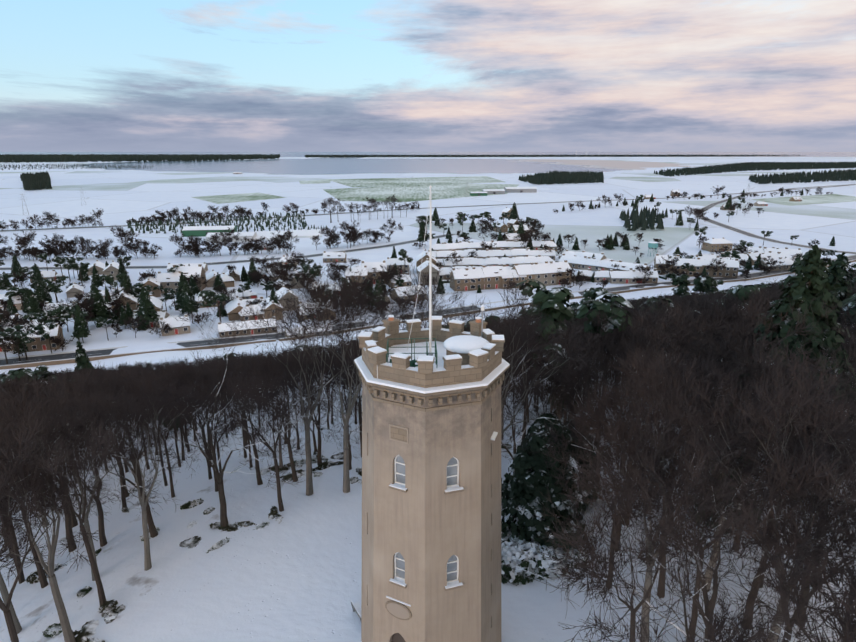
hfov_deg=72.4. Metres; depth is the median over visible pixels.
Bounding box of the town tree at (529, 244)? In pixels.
[526,236,533,249]
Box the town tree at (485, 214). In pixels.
[475,211,491,227]
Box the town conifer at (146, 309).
[135,286,159,326]
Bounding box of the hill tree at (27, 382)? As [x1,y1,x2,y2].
[0,373,77,482]
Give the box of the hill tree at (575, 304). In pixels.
[570,302,578,311]
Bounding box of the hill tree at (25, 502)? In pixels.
[0,416,106,557]
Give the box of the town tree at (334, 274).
[327,271,341,282]
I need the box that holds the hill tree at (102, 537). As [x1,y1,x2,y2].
[4,390,163,546]
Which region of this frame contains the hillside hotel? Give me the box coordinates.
[702,237,732,251]
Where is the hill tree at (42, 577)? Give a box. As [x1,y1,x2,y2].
[0,375,91,587]
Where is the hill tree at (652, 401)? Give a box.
[547,348,741,641]
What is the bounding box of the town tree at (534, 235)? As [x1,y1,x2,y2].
[526,230,544,240]
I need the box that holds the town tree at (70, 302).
[51,298,74,331]
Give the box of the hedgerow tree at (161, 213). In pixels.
[154,210,168,222]
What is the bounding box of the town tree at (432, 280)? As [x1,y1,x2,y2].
[423,275,437,288]
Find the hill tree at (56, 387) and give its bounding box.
[14,377,82,485]
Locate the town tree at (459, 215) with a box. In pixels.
[457,212,465,221]
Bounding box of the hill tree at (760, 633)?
[543,432,855,641]
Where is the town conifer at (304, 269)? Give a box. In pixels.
[294,264,316,293]
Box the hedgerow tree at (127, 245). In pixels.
[121,244,131,255]
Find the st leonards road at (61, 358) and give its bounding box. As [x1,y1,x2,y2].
[0,254,855,369]
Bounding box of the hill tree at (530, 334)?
[431,277,613,454]
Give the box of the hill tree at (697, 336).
[649,326,746,457]
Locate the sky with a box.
[0,0,855,151]
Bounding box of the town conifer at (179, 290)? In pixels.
[175,272,196,310]
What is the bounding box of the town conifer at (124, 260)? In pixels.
[117,256,132,266]
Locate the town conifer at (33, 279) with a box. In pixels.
[28,274,42,284]
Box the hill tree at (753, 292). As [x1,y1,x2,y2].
[727,286,781,338]
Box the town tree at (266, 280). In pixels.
[263,274,277,290]
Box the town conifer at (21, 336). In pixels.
[3,330,34,359]
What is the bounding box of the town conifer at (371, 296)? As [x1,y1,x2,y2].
[364,280,372,304]
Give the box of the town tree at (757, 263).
[754,254,761,268]
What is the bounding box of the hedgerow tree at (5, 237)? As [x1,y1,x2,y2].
[0,235,8,244]
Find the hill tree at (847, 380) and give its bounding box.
[829,307,855,493]
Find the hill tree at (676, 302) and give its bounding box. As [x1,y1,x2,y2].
[661,292,689,311]
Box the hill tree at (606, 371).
[555,319,645,444]
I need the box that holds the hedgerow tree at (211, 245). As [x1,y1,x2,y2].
[202,240,215,252]
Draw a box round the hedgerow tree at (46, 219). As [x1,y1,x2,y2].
[39,216,52,226]
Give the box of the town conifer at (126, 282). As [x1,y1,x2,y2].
[121,274,138,300]
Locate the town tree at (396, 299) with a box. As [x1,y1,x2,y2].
[394,296,409,311]
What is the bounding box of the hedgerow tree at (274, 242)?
[272,240,281,253]
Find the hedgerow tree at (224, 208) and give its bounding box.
[219,205,230,219]
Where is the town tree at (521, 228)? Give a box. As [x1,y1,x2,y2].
[515,221,525,240]
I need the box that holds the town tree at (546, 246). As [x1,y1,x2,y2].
[539,244,551,251]
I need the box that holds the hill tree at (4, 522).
[0,447,59,571]
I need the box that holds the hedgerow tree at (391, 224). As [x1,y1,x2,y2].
[379,218,403,237]
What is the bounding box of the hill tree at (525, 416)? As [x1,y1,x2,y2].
[493,309,566,445]
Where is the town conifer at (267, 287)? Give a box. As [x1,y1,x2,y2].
[260,281,274,297]
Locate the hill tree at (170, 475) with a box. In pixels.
[122,364,211,497]
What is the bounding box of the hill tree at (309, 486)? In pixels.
[222,260,386,495]
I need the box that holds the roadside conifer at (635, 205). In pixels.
[632,198,637,208]
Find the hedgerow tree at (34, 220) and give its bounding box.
[27,214,39,229]
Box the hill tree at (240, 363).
[211,351,274,425]
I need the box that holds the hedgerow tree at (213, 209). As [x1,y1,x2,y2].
[208,205,218,217]
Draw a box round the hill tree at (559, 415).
[535,316,623,418]
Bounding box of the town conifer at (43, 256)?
[36,253,50,270]
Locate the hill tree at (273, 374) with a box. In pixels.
[179,338,321,511]
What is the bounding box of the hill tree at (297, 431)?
[248,359,320,449]
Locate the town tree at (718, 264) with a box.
[706,258,725,277]
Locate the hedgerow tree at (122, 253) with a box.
[112,249,125,257]
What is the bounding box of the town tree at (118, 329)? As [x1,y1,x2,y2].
[107,322,122,337]
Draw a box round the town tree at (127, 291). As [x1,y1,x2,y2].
[110,286,131,296]
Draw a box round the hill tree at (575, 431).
[541,405,732,587]
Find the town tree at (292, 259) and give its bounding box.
[284,251,310,274]
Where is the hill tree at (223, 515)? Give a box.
[93,295,345,526]
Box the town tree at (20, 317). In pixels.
[14,314,24,324]
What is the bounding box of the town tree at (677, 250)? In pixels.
[672,247,681,257]
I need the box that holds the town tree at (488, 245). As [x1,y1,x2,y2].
[481,242,496,250]
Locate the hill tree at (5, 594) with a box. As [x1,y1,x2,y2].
[0,423,59,633]
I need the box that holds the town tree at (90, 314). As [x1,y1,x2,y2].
[72,301,94,327]
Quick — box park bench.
[350,600,360,620]
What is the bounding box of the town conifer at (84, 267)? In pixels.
[69,262,89,284]
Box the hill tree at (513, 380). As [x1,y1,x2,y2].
[498,326,555,438]
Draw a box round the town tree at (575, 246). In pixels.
[572,238,579,249]
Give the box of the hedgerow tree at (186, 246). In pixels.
[180,244,190,255]
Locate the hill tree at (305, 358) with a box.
[296,345,328,402]
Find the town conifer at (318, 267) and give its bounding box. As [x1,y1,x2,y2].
[307,265,322,282]
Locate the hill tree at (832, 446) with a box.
[735,326,855,614]
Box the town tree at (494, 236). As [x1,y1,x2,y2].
[490,233,497,239]
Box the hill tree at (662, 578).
[564,347,804,597]
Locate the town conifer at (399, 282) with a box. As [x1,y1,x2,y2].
[394,277,403,286]
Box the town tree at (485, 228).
[476,222,491,240]
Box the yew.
[501,413,588,553]
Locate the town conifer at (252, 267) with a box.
[246,259,255,282]
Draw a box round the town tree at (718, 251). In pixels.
[710,249,725,257]
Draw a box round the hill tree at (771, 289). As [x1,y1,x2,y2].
[762,278,791,297]
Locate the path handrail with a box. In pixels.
[507,564,569,598]
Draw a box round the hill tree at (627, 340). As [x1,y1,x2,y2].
[593,304,664,416]
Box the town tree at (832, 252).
[824,250,836,257]
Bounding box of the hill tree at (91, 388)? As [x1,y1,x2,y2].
[57,370,130,471]
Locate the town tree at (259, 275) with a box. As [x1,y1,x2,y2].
[251,271,261,286]
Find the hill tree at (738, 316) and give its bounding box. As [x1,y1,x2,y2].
[693,284,855,364]
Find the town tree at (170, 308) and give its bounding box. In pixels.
[169,300,181,310]
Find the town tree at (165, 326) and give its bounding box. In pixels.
[148,320,172,335]
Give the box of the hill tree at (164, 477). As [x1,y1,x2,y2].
[96,365,182,485]
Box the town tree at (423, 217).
[420,215,433,232]
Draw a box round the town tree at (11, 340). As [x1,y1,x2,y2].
[0,323,37,360]
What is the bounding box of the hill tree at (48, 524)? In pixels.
[2,397,49,526]
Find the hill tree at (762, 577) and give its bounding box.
[708,386,855,587]
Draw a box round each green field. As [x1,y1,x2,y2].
[192,193,286,203]
[299,180,331,183]
[323,184,519,201]
[326,176,503,186]
[751,194,855,205]
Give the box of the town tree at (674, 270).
[668,267,678,274]
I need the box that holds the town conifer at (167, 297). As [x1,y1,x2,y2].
[160,293,175,311]
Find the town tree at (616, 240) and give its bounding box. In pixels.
[613,234,618,246]
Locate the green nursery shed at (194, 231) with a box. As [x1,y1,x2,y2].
[182,226,236,236]
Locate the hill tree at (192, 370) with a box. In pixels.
[170,356,215,441]
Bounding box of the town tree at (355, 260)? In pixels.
[344,257,360,265]
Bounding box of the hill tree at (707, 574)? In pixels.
[685,342,855,591]
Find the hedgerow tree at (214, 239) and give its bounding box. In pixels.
[201,235,228,255]
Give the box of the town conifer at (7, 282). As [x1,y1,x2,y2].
[2,272,13,287]
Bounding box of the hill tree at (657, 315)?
[634,302,684,415]
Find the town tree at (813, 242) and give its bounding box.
[807,239,819,246]
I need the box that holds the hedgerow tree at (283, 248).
[279,244,288,252]
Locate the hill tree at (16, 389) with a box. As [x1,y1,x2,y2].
[1,377,44,472]
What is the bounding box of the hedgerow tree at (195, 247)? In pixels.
[188,243,203,256]
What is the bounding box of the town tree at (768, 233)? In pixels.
[761,231,772,244]
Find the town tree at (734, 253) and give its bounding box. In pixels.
[720,250,740,259]
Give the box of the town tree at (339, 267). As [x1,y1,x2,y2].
[327,264,347,285]
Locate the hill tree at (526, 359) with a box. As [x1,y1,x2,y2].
[492,309,548,394]
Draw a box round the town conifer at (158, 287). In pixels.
[153,285,163,289]
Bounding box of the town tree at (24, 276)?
[11,272,32,287]
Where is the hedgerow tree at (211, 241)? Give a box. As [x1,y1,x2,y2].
[206,240,222,248]
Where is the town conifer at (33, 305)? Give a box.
[25,289,41,318]
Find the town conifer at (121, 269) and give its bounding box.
[117,263,130,282]
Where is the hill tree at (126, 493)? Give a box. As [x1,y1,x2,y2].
[41,373,166,497]
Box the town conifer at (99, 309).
[86,285,112,320]
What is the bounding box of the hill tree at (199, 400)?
[170,361,233,466]
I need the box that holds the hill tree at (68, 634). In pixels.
[0,377,141,641]
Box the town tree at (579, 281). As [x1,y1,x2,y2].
[576,277,586,287]
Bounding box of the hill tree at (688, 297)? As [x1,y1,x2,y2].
[674,293,712,309]
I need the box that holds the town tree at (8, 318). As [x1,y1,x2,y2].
[0,313,33,329]
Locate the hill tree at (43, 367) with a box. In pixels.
[32,364,48,378]
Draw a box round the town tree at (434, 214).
[432,207,439,221]
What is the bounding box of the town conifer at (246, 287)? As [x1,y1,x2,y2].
[237,283,251,298]
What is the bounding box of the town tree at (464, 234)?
[459,232,468,236]
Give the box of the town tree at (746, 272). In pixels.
[739,268,750,278]
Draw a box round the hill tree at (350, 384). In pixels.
[327,350,361,426]
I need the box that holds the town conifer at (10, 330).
[0,325,22,363]
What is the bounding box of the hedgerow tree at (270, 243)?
[262,240,272,249]
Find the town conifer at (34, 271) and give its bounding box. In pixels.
[30,263,46,288]
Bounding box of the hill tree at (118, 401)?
[77,365,151,481]
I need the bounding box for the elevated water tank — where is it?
[648,242,658,256]
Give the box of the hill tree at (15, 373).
[0,368,57,390]
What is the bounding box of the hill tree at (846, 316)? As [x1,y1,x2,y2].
[833,292,855,365]
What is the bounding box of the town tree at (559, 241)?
[556,234,562,245]
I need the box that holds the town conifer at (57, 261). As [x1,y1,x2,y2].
[52,256,68,282]
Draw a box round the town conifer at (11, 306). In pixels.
[6,296,19,314]
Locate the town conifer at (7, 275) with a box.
[0,273,25,286]
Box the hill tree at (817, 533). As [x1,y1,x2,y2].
[652,471,855,641]
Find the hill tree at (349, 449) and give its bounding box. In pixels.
[296,348,361,469]
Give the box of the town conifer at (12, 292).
[5,287,36,308]
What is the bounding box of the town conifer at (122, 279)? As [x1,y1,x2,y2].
[119,271,124,286]
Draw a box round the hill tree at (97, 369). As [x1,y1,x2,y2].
[85,366,115,450]
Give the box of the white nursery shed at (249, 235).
[206,232,256,242]
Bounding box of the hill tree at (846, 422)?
[756,412,855,587]
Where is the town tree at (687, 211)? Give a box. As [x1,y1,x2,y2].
[683,205,693,215]
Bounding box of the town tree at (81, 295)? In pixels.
[74,292,89,300]
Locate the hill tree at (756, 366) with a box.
[705,339,851,550]
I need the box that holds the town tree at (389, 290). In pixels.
[368,286,393,299]
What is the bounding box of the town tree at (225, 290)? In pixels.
[212,285,240,304]
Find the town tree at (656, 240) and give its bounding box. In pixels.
[653,238,664,246]
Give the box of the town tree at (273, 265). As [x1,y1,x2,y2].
[252,260,290,280]
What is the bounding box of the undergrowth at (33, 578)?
[25,563,67,583]
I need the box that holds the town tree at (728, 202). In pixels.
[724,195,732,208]
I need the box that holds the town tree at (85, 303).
[73,293,94,327]
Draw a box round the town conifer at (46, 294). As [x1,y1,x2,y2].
[41,282,52,302]
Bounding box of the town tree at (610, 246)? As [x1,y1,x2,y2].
[605,234,614,249]
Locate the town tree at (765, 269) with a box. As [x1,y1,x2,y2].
[758,265,770,275]
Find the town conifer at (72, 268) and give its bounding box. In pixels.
[67,266,79,277]
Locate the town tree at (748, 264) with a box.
[743,256,752,269]
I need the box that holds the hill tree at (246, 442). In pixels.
[217,355,272,448]
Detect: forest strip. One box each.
[654,161,855,175]
[746,169,855,184]
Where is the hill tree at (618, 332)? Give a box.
[606,300,649,408]
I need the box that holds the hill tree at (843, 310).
[825,286,855,329]
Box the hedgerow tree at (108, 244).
[97,239,112,258]
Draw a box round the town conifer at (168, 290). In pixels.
[162,288,176,309]
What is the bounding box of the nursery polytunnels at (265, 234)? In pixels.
[254,230,294,239]
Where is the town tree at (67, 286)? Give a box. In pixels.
[65,282,85,288]
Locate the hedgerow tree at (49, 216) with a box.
[43,211,58,228]
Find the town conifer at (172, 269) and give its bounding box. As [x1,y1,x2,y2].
[167,264,182,272]
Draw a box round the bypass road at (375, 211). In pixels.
[0,184,853,231]
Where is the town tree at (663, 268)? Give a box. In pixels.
[658,265,666,273]
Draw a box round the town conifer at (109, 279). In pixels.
[100,273,124,289]
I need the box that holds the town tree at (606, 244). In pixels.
[603,235,608,247]
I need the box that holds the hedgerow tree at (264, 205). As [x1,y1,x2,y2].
[261,202,269,211]
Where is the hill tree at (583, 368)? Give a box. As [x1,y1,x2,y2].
[519,321,638,410]
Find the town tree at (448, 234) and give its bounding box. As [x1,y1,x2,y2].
[445,227,451,238]
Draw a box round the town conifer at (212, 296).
[197,290,229,321]
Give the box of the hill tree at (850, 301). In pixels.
[842,293,855,323]
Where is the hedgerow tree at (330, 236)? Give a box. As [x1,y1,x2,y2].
[326,232,335,244]
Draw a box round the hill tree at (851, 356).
[830,335,855,396]
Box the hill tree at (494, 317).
[484,316,499,325]
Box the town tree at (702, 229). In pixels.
[695,226,707,246]
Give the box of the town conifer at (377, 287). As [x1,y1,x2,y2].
[370,279,385,305]
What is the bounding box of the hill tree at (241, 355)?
[232,352,251,360]
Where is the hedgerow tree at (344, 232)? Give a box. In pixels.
[339,230,356,247]
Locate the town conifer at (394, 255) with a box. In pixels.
[391,246,396,257]
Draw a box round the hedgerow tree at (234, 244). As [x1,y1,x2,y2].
[228,241,239,254]
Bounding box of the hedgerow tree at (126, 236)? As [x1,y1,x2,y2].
[109,225,137,256]
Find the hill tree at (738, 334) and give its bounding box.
[617,292,817,396]
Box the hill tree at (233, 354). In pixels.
[214,353,236,360]
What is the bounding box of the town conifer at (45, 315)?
[22,310,60,323]
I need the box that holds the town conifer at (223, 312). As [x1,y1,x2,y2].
[216,302,227,316]
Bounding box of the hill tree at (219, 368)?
[188,352,251,437]
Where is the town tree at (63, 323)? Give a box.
[40,309,66,327]
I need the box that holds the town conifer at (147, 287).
[131,282,153,294]
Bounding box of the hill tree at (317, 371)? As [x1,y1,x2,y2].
[275,342,349,410]
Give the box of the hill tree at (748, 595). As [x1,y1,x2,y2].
[728,435,855,641]
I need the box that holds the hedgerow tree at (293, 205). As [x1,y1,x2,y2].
[289,202,299,211]
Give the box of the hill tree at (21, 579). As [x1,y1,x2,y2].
[0,385,102,583]
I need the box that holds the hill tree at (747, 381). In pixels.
[618,300,815,524]
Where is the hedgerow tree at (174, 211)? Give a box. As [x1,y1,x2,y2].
[170,207,179,218]
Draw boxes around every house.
[0,293,22,309]
[0,318,17,329]
[0,340,14,351]
[20,323,63,351]
[22,319,44,326]
[29,269,64,282]
[30,271,61,281]
[43,300,75,317]
[65,282,83,297]
[82,290,112,301]
[88,259,104,274]
[103,260,118,280]
[112,287,137,311]
[132,309,178,327]
[138,294,162,311]
[140,275,160,296]
[156,271,180,293]
[159,314,190,335]
[171,264,206,290]
[195,290,217,307]
[206,269,221,286]
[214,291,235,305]
[220,272,234,287]
[224,289,257,298]
[225,270,240,280]
[226,295,245,320]
[238,303,264,320]
[239,296,263,304]
[257,267,265,277]
[260,295,282,319]
[265,264,288,277]
[274,278,289,289]
[275,285,298,310]
[277,255,296,264]
[288,269,304,288]
[297,306,315,319]
[298,300,331,310]
[311,282,340,295]
[323,251,346,262]
[345,265,366,286]
[361,260,386,283]
[386,257,409,273]
[387,273,411,287]
[391,283,426,301]
[415,249,436,273]
[417,258,439,284]
[428,250,436,258]
[431,242,449,250]
[436,249,452,258]
[436,259,443,267]
[438,267,444,279]
[439,266,451,279]
[443,256,464,266]
[444,242,461,250]
[449,249,468,257]
[449,267,477,290]
[452,264,473,268]
[457,241,473,250]
[457,256,477,265]
[462,248,476,256]
[465,266,492,290]
[466,265,486,268]
[468,241,484,250]
[473,249,494,257]
[477,257,491,265]
[481,264,508,288]
[482,240,497,249]
[483,256,504,265]
[486,248,504,258]
[493,221,507,232]
[493,240,509,249]
[499,269,526,288]
[500,256,514,266]
[502,207,511,217]
[503,232,520,240]
[504,248,516,257]
[507,218,518,227]
[509,240,516,248]
[510,247,530,256]
[511,262,537,286]
[512,223,528,232]
[512,255,529,264]
[515,240,526,248]
[523,255,541,262]
[526,249,541,256]
[530,261,557,285]
[531,239,543,249]
[537,255,554,262]
[538,249,555,260]
[543,240,556,250]
[545,260,570,284]
[558,249,574,258]
[558,253,586,268]
[571,268,592,280]
[578,250,610,260]
[579,256,601,270]
[594,269,609,281]
[598,260,614,270]
[606,259,635,270]
[609,269,643,283]
[615,260,648,270]
[628,268,658,282]
[644,195,655,198]
[653,253,679,274]
[670,189,679,195]
[673,257,701,276]
[693,253,726,259]
[694,255,720,276]
[715,258,738,277]
[722,252,748,265]
[731,245,762,252]
[747,251,775,264]
[754,201,767,205]
[761,258,784,270]
[763,247,790,254]
[777,248,802,256]
[777,252,791,257]
[779,256,795,269]
[789,196,801,201]
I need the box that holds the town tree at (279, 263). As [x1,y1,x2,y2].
[265,260,286,271]
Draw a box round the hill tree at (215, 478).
[149,356,277,491]
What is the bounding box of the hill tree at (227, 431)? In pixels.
[168,365,284,480]
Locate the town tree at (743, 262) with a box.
[739,259,745,267]
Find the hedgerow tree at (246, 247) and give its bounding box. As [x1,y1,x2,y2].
[242,244,252,254]
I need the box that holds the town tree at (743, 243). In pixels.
[736,240,753,249]
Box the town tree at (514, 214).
[508,202,519,219]
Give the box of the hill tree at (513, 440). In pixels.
[484,313,560,471]
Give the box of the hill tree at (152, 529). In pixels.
[27,364,180,537]
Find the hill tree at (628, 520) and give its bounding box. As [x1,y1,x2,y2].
[530,296,792,524]
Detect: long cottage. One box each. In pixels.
[166,262,207,271]
[218,316,276,337]
[285,322,331,336]
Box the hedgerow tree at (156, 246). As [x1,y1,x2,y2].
[148,244,161,257]
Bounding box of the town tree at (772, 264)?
[756,257,784,272]
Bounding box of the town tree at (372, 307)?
[368,298,389,314]
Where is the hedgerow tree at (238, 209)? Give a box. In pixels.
[233,205,246,215]
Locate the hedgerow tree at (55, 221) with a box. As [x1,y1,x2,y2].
[52,218,59,226]
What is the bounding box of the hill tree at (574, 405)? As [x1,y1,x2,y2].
[548,318,603,423]
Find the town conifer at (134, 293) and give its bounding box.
[119,289,139,297]
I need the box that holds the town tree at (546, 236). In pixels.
[538,232,550,240]
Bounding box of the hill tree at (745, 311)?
[720,301,773,341]
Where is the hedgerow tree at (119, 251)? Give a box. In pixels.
[113,248,125,256]
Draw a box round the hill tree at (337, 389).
[326,367,361,404]
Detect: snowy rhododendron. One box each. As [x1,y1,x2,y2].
[501,523,530,549]
[501,540,572,585]
[547,530,587,569]
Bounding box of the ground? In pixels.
[0,152,855,641]
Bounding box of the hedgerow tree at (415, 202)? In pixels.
[410,201,419,208]
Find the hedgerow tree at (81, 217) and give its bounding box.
[75,214,89,226]
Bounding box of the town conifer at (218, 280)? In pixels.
[213,272,225,290]
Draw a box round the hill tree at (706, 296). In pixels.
[685,288,727,355]
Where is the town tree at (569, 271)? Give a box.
[554,267,584,285]
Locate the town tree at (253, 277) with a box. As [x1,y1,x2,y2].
[248,271,267,285]
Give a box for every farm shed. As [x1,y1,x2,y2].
[470,192,486,195]
[482,189,504,193]
[504,187,536,192]
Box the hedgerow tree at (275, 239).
[266,235,280,253]
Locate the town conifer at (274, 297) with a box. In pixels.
[269,287,279,303]
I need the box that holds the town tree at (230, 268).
[227,265,235,277]
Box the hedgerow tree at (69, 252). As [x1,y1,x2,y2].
[65,245,74,256]
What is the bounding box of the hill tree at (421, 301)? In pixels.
[354,263,469,333]
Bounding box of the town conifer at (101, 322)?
[94,317,111,340]
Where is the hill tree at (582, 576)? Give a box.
[546,464,756,641]
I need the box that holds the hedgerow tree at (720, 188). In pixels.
[710,185,724,198]
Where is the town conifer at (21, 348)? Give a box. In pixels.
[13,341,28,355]
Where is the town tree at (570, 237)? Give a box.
[562,234,577,247]
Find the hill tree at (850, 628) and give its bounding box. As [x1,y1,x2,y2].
[783,535,855,641]
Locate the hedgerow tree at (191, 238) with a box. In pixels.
[186,235,200,248]
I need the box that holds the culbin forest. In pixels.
[0,154,280,162]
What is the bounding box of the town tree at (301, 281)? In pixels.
[291,273,310,290]
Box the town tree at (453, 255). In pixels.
[445,251,461,265]
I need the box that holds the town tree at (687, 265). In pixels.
[681,263,694,274]
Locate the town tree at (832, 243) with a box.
[829,236,835,245]
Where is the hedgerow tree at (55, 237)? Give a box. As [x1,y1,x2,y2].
[42,233,66,252]
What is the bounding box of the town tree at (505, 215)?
[499,212,510,222]
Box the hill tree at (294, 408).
[272,355,328,443]
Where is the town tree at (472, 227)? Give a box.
[469,219,476,231]
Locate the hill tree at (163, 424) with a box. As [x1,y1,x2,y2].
[161,362,189,430]
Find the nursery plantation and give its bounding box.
[128,212,333,233]
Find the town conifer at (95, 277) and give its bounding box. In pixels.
[91,265,104,288]
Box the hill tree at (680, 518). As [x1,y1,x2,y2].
[537,386,811,641]
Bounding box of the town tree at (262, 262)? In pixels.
[248,255,274,272]
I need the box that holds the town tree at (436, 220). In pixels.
[434,213,439,225]
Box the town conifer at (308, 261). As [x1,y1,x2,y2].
[300,259,313,266]
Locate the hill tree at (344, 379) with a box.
[321,345,361,432]
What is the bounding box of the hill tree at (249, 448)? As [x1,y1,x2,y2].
[212,358,284,467]
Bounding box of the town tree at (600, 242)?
[597,239,604,250]
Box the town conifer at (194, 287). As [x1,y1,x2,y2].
[189,274,199,294]
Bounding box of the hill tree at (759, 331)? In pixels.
[721,303,850,359]
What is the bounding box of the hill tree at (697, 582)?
[618,405,846,641]
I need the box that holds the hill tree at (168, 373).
[155,356,188,440]
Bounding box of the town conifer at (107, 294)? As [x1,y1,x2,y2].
[104,286,110,302]
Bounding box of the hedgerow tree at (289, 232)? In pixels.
[270,229,292,251]
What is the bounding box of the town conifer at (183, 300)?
[180,283,190,315]
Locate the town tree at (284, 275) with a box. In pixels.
[269,269,301,290]
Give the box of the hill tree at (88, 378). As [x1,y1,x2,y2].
[17,365,105,504]
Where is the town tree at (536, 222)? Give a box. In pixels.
[527,220,543,229]
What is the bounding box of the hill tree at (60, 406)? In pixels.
[0,375,131,539]
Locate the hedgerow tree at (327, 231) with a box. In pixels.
[319,225,338,248]
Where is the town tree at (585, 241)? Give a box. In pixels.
[580,239,587,248]
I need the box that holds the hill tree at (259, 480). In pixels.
[177,351,299,484]
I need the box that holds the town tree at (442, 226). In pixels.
[437,223,446,229]
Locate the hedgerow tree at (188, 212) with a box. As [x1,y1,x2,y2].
[183,206,195,217]
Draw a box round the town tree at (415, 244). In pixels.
[413,242,426,247]
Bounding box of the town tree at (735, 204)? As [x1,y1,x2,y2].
[728,201,738,211]
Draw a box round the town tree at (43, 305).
[38,300,54,311]
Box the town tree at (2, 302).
[0,299,13,308]
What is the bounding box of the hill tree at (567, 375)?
[501,307,711,551]
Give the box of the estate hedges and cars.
[441,261,759,282]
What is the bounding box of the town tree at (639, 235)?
[634,233,643,242]
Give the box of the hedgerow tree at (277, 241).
[276,235,287,248]
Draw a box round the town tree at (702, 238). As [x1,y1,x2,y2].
[696,235,708,248]
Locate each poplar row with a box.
[321,197,337,222]
[322,198,332,222]
[324,198,344,221]
[362,197,380,219]
[386,195,396,217]
[387,197,401,208]
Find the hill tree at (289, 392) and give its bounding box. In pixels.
[280,350,324,436]
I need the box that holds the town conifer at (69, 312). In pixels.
[55,305,88,340]
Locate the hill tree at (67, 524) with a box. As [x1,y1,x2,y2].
[0,372,127,551]
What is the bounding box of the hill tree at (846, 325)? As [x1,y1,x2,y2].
[739,273,855,376]
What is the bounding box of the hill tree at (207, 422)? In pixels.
[176,368,250,459]
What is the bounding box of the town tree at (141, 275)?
[139,272,148,282]
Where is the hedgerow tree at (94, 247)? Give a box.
[86,244,98,256]
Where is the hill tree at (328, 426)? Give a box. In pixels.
[312,364,357,429]
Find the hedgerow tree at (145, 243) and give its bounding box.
[138,240,149,249]
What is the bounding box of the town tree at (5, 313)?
[0,309,24,325]
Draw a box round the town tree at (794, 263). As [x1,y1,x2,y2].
[787,254,802,275]
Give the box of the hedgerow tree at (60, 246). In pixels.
[55,239,70,256]
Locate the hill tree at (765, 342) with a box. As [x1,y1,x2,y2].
[662,295,855,539]
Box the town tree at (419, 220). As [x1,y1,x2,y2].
[416,216,428,221]
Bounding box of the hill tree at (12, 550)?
[0,408,27,568]
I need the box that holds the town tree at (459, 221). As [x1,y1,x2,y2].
[455,217,467,231]
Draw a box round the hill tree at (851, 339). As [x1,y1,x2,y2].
[839,317,855,402]
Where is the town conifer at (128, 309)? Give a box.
[125,302,133,326]
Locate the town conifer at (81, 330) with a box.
[71,302,90,342]
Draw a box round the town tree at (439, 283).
[436,277,445,293]
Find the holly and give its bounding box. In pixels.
[563,418,604,500]
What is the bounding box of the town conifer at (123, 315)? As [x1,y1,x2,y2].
[119,304,129,328]
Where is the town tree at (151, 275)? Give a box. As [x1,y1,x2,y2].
[137,269,155,280]
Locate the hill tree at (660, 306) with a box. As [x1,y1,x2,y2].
[608,297,729,418]
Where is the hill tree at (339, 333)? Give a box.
[269,266,411,492]
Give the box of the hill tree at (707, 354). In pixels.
[653,334,747,492]
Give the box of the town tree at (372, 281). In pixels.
[340,275,375,297]
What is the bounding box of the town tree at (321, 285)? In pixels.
[304,280,329,300]
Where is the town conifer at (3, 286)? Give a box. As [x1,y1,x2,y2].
[0,282,7,289]
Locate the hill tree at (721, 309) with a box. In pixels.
[699,287,775,417]
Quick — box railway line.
[0,234,456,269]
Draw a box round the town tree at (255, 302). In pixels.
[246,298,262,304]
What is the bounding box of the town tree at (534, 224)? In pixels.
[529,220,543,238]
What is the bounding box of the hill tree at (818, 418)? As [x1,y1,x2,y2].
[735,343,855,503]
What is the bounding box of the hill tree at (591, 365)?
[525,305,699,469]
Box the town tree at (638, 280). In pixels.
[632,277,643,287]
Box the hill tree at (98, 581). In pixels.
[2,387,144,604]
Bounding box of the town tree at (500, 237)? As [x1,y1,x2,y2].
[497,230,502,240]
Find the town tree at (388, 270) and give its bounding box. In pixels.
[371,264,395,281]
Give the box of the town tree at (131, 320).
[122,315,146,337]
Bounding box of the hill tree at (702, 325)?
[615,292,733,413]
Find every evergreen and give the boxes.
[74,341,93,371]
[516,279,633,418]
[519,307,553,320]
[577,287,623,378]
[665,273,712,297]
[691,277,723,293]
[691,382,762,533]
[708,245,855,467]
[817,252,855,342]
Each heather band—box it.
[43,623,61,637]
[72,630,104,641]
[76,620,99,639]
[77,586,91,597]
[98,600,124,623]
[140,528,159,540]
[180,498,203,509]
[180,536,200,547]
[187,520,197,527]
[203,507,214,514]
[206,537,229,552]
[210,521,256,531]
[253,522,269,529]
[260,468,268,474]
[268,506,283,523]
[269,463,301,470]
[282,471,303,482]
[294,459,305,463]
[301,471,315,476]
[312,455,316,462]
[312,461,342,470]
[313,451,327,461]
[313,472,322,476]
[330,452,342,459]
[350,477,359,483]
[356,468,361,475]
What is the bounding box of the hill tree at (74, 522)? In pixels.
[1,376,131,527]
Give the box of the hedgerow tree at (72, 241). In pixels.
[62,239,84,256]
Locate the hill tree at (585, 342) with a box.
[519,317,627,413]
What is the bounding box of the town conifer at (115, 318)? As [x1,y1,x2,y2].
[111,299,120,322]
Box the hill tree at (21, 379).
[0,371,36,389]
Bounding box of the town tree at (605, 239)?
[595,238,616,243]
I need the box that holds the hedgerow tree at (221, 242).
[211,227,242,254]
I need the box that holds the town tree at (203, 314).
[194,311,212,324]
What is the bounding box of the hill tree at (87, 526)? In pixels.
[1,373,177,580]
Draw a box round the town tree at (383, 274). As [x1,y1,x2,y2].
[369,265,405,296]
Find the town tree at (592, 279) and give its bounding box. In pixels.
[590,272,595,282]
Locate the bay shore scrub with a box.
[0,163,154,169]
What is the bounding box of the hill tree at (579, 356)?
[532,319,617,412]
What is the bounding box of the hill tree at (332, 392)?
[318,347,341,423]
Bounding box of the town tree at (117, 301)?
[107,292,133,325]
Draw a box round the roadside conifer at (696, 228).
[694,219,698,230]
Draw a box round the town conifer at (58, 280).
[43,276,68,302]
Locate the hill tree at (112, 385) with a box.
[75,362,197,498]

